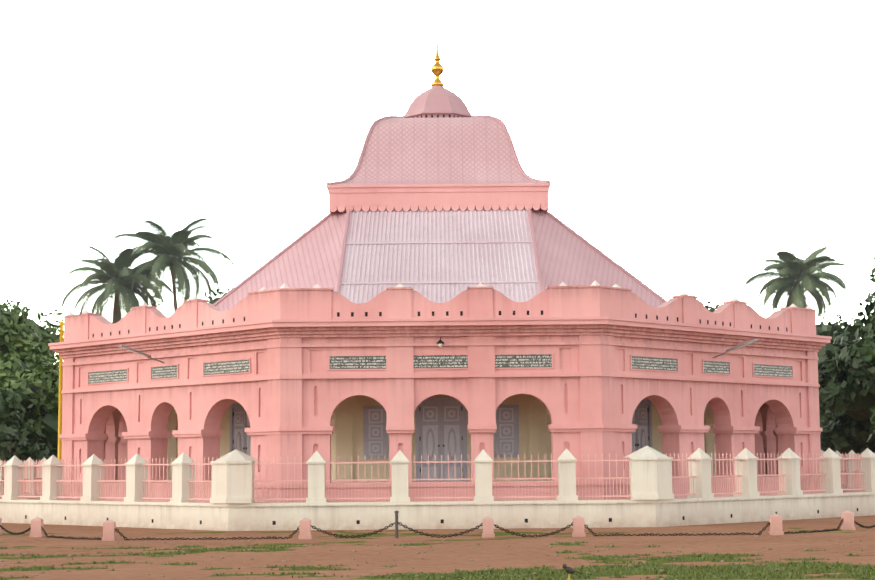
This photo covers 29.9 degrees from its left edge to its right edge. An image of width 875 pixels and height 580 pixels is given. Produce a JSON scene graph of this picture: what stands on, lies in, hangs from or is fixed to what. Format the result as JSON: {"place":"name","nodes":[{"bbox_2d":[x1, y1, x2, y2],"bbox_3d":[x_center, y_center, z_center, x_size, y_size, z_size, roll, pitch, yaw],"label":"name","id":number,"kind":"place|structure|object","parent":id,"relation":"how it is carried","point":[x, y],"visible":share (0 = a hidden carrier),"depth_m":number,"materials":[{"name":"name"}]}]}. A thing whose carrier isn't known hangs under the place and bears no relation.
{"place":"outdoors","nodes":[
{"label":"outdoors","id":0,"kind":"place"},
{"bbox_2d":[0,515,874,579],"bbox_3d":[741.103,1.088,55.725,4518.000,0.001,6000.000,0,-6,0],"label":"ground","id":1,"kind":"structure","parent":0,"point":[451,554],"depth_m":30.64,"materials":[{"name":"red soil"}]},
{"bbox_2d":[0,385,55,463],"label":"bush","id":2,"kind":"object","parent":1,"relation":"on","point":[14,435],"visible":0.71,"depth_m":66.95,"materials":[{"name":"green plant"}]},
{"bbox_2d":[0,418,43,460],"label":"tree foliage","id":3,"kind":"object","parent":2,"relation":"attached to","point":[34,456],"visible":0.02,"depth_m":67.10,"materials":[{"name":"green plant"}]},
{"bbox_2d":[0,298,58,340],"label":"tree","id":4,"kind":"object","parent":1,"relation":"on","point":[23,311],"depth_m":91.54,"materials":[{"name":"green plant"}]},
{"bbox_2d":[0,360,62,457],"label":"bush","id":5,"kind":"object","parent":1,"relation":"on","point":[47,372],"depth_m":70.60,"materials":[{"name":"green plant"}]},
{"bbox_2d":[19,375,58,452],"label":"tree foliage","id":6,"kind":"object","parent":5,"relation":"attached to","point":[49,422],"visible":0.25,"depth_m":69.55,"materials":[{"name":"green plant"}]},
{"bbox_2d":[0,298,63,385],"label":"tree","id":7,"kind":"object","parent":1,"relation":"on","point":[25,344],"visible":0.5,"depth_m":75.00,"materials":[{"name":"green plant"}]},
{"bbox_2d":[0,331,50,381],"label":"tree foliage","id":8,"kind":"object","parent":7,"relation":"attached to","point":[5,350],"depth_m":74.95,"materials":[{"name":"green plant"}]},
{"bbox_2d":[58,321,63,459],"bbox_3d":[-13.695,4.578,59.470,0.320,6.950,0.304,0,-6,0],"label":"yellow pole","id":9,"kind":"object","parent":1,"relation":"on","point":[61,323],"visible":0.6,"depth_m":59.48,"materials":[{"name":"paint"}]},
{"bbox_2d":[62,246,172,323],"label":"palm","id":10,"kind":"object","parent":1,"relation":"on","point":[111,277],"depth_m":149.49,"materials":[{"name":"green plant"}]},
{"bbox_2d":[113,218,234,311],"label":"palm","id":11,"kind":"object","parent":1,"relation":"on","point":[161,245],"depth_m":149.71,"materials":[{"name":"green plant"}]},
{"bbox_2d":[198,281,238,303],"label":"tree","id":12,"kind":"object","parent":1,"relation":"on","point":[214,300],"depth_m":103.06,"materials":[{"name":"green plant"}]},
{"bbox_2d":[394,510,398,537],"bbox_3d":[-0.906,5.203,36.395,0.100,0.610,0.100,0,-6,0],"label":"metal post","id":13,"kind":"object","parent":1,"relation":"on","point":[396,512],"visible":1,"depth_m":36.37,"materials":[{"name":"grey metal"}]},
{"bbox_2d":[0,510,854,540],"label":"bollards","id":14,"kind":"object","parent":1,"relation":"on","point":[775,526],"visible":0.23,"depth_m":36.28,"materials":[{"name":"concrete"}]},
{"bbox_2d":[0,534,867,579],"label":"pebbles","id":15,"kind":"object","parent":1,"relation":"on","point":[443,570],"visible":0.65,"depth_m":28.82,"materials":[{"name":"stone"}]},
{"bbox_2d":[0,446,874,530],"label":"boundary wall","id":16,"kind":"structure","parent":1,"relation":"on","point":[651,501],"depth_m":41.68,"materials":[{"name":"white paint"}]},
{"bbox_2d":[0,452,874,502],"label":"fence railings","id":17,"kind":"object","parent":16,"relation":"attached to","point":[856,473],"visible":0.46,"depth_m":43.48,"materials":[{"name":"pink metal"}]},
{"bbox_2d":[25,508,857,524],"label":"drain holes","id":18,"kind":"object","parent":16,"relation":"in","point":[442,521],"visible":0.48,"depth_m":41.24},
{"bbox_2d":[0,541,874,579],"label":"grass tufts","id":19,"kind":"object","parent":1,"relation":"on","point":[639,565],"visible":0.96,"depth_m":24.96,"materials":[{"name":"green plant"}]},
{"bbox_2d":[0,519,874,539],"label":"chain","id":20,"kind":"object","parent":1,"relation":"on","point":[425,534],"visible":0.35,"depth_m":36.38,"materials":[{"name":"grey metal"}]},
{"bbox_2d":[73,335,808,483],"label":"arcade wall","id":21,"kind":"structure","parent":1,"relation":"on","point":[114,413],"depth_m":46.64,"materials":[{"name":"pink paint"}]},
{"bbox_2d":[119,339,757,362],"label":"wall lamp arms","id":22,"kind":"object","parent":21,"relation":"attached to","point":[727,350],"depth_m":47.44},
{"bbox_2d":[120,341,755,357],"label":"wall lamp diffusers","id":23,"kind":"object","parent":22,"relation":"attached to","point":[150,357],"depth_m":47.40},
{"bbox_2d":[55,325,824,502],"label":"wall trim","id":24,"kind":"structure","parent":21,"relation":"attached to","point":[597,428],"depth_m":44.24,"materials":[{"name":"pink paint"}]},
{"bbox_2d":[48,316,831,350],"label":"cornice slab","id":25,"kind":"structure","parent":21,"relation":"on","point":[486,321],"depth_m":44.64,"materials":[{"name":"pink paint"}]},
{"bbox_2d":[63,286,816,341],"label":"parapet piers","id":26,"kind":"structure","parent":25,"relation":"on","point":[564,301],"depth_m":44.47,"materials":[{"name":"pink paint"}]},
{"bbox_2d":[66,280,812,315],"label":"parapet caps","id":27,"kind":"object","parent":26,"relation":"on","point":[480,284],"visible":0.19,"depth_m":45.23,"materials":[{"name":"pink paint"}]},
{"bbox_2d":[213,206,666,305],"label":"roof hips","id":28,"kind":"object","parent":25,"relation":"on","point":[343,251],"visible":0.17,"depth_m":53.32,"materials":[{"name":"pink metal"}]},
{"bbox_2d":[326,115,550,184],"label":"bell hips","id":29,"kind":"object","parent":28,"relation":"on","point":[374,123],"visible":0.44,"depth_m":54.39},
{"bbox_2d":[413,115,458,117],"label":"cap notches","id":30,"kind":"object","parent":29,"relation":"on","point":[437,116],"visible":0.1,"depth_m":55.87,"materials":[{"name":"pink"}]},
{"bbox_2d":[333,117,542,184],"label":"upper roof","id":31,"kind":"structure","parent":29,"relation":"on","point":[467,150],"depth_m":54.37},
{"bbox_2d":[403,85,473,117],"bbox_3d":[0.010,-6.418,57.108,2.587,1.400,2.587,0,-6,0],"label":"roof cap","id":32,"kind":"object","parent":29,"relation":"on","point":[439,100],"visible":0.6,"depth_m":56.23,"materials":[{"name":"pink metal"}]},
{"bbox_2d":[431,39,443,85],"bbox_3d":[-0.004,-7.939,57.270,0.460,1.700,0.448,0,-6,0],"label":"finial","id":33,"kind":"object","parent":32,"relation":"on","point":[437,68],"visible":0.96,"depth_m":57.12,"materials":[{"name":"gold metal"}]},
{"bbox_2d":[340,207,538,303],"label":"roof sheets","id":34,"kind":"object","parent":28,"relation":"on","point":[437,255],"visible":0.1,"depth_m":50.87,"materials":[{"name":"pink metal"}]},
{"bbox_2d":[341,206,537,303],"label":"roof ribs","id":35,"kind":"object","parent":34,"relation":"attached to","point":[443,282],"visible":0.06,"depth_m":50.85,"materials":[{"name":"metal"}]},
{"bbox_2d":[216,207,663,310],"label":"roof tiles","id":36,"kind":"object","parent":28,"relation":"on","point":[311,259],"visible":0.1,"depth_m":52.38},
{"bbox_2d":[89,289,790,338],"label":"parapet","id":37,"kind":"structure","parent":25,"relation":"on","point":[534,306],"depth_m":46.06,"materials":[{"name":"pink paint"}]},
{"bbox_2d":[92,310,787,337],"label":"parapet vent holes","id":38,"kind":"object","parent":37,"relation":"in","point":[380,313],"visible":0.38,"depth_m":45.87,"materials":[{"name":"black"}]},
{"bbox_2d":[87,353,793,384],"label":"panel frames","id":39,"kind":"structure","parent":21,"relation":"attached to","point":[703,360],"depth_m":45.91,"materials":[{"name":"pink paint"}]},
{"bbox_2d":[89,354,791,383],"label":"vents","id":40,"kind":"object","parent":39,"relation":"in","point":[434,361],"visible":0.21,"depth_m":45.52,"materials":[{"name":"grey stone"}]},
{"bbox_2d":[167,394,715,482],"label":"hall wall","id":41,"kind":"structure","parent":1,"relation":"on","point":[534,432],"depth_m":47.14,"materials":[{"name":"paint"}]},
{"bbox_2d":[562,564,581,573],"bbox_3d":[1.887,3.921,23.035,0.290,0.147,0.084,2,-6,-20],"label":"bird","id":42,"kind":"object","parent":1,"relation":"on","point":[569,570],"visible":1,"depth_m":22.99},
{"bbox_2d":[694,295,719,311],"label":"tree","id":43,"kind":"object","parent":1,"relation":"on","point":[708,307],"depth_m":102.52,"materials":[{"name":"green plant"}]},
{"bbox_2d":[743,247,847,324],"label":"palm","id":44,"kind":"object","parent":1,"relation":"on","point":[791,269],"depth_m":149.53,"materials":[{"name":"green plant"}]},
{"bbox_2d":[816,313,844,372],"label":"tree","id":45,"kind":"object","parent":1,"relation":"on","point":[829,325],"visible":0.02,"depth_m":86.76,"materials":[{"name":"green plant"}]},
{"bbox_2d":[816,256,874,354],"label":"tree","id":46,"kind":"object","parent":1,"relation":"on","point":[838,329],"visible":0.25,"depth_m":84.20,"materials":[{"name":"green plant"}]},
{"bbox_2d":[818,267,874,430],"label":"tree","id":47,"kind":"object","parent":1,"relation":"on","point":[854,358],"visible":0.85,"depth_m":66.32,"materials":[{"name":"green plant"}]},
{"bbox_2d":[833,375,874,431],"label":"tree foliage","id":48,"kind":"object","parent":47,"relation":"attached to","point":[859,410],"visible":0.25,"depth_m":66.91,"materials":[{"name":"green plant"}]},
{"bbox_2d":[820,409,874,453],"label":"bush","id":49,"kind":"object","parent":1,"relation":"on","point":[838,423],"depth_m":69.68,"materials":[{"name":"green plant"}]},
{"bbox_2d":[820,419,871,454],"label":"tree foliage","id":50,"kind":"object","parent":49,"relation":"attached to","point":[853,434],"visible":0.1,"depth_m":69.70,"materials":[{"name":"green plant"}]},
{"bbox_2d":[867,405,874,446],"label":"bush","id":51,"kind":"object","parent":1,"relation":"on","point":[872,420],"visible":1,"depth_m":61.79,"materials":[{"name":"green plant"}]},
{"bbox_2d":[0,0,874,435],"label":"sky","id":52,"kind":"structure","parent":0,"point":[693,144],"materials":[{"name":"white"}]},
{"bbox_2d":[327,183,550,213],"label":"roof fascia","id":53,"kind":"structure","parent":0,"point":[439,197],"depth_m":53.16,"materials":[{"name":"pink paint"}]},
{"label":"verandah floor","id":54,"kind":"structure","parent":0,"visible":0},
{"bbox_2d":[230,397,651,481],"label":"door frames","id":55,"kind":"structure","parent":54,"relation":"on","point":[417,432],"depth_m":47.11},
{"bbox_2d":[233,401,648,481],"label":"door leaves","id":56,"kind":"object","parent":55,"relation":"in","point":[440,422],"visible":0.21,"depth_m":47.10,"materials":[{"name":"wood"}]},
{"bbox_2d":[233,406,648,471],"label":"door panels","id":57,"kind":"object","parent":56,"relation":"attached to","point":[443,445],"depth_m":47.14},
{"bbox_2d":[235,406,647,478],"bbox_3d":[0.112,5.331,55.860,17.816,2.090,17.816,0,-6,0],"label":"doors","id":58,"kind":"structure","parent":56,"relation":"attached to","point":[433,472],"depth_m":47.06,"materials":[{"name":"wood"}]}
]}

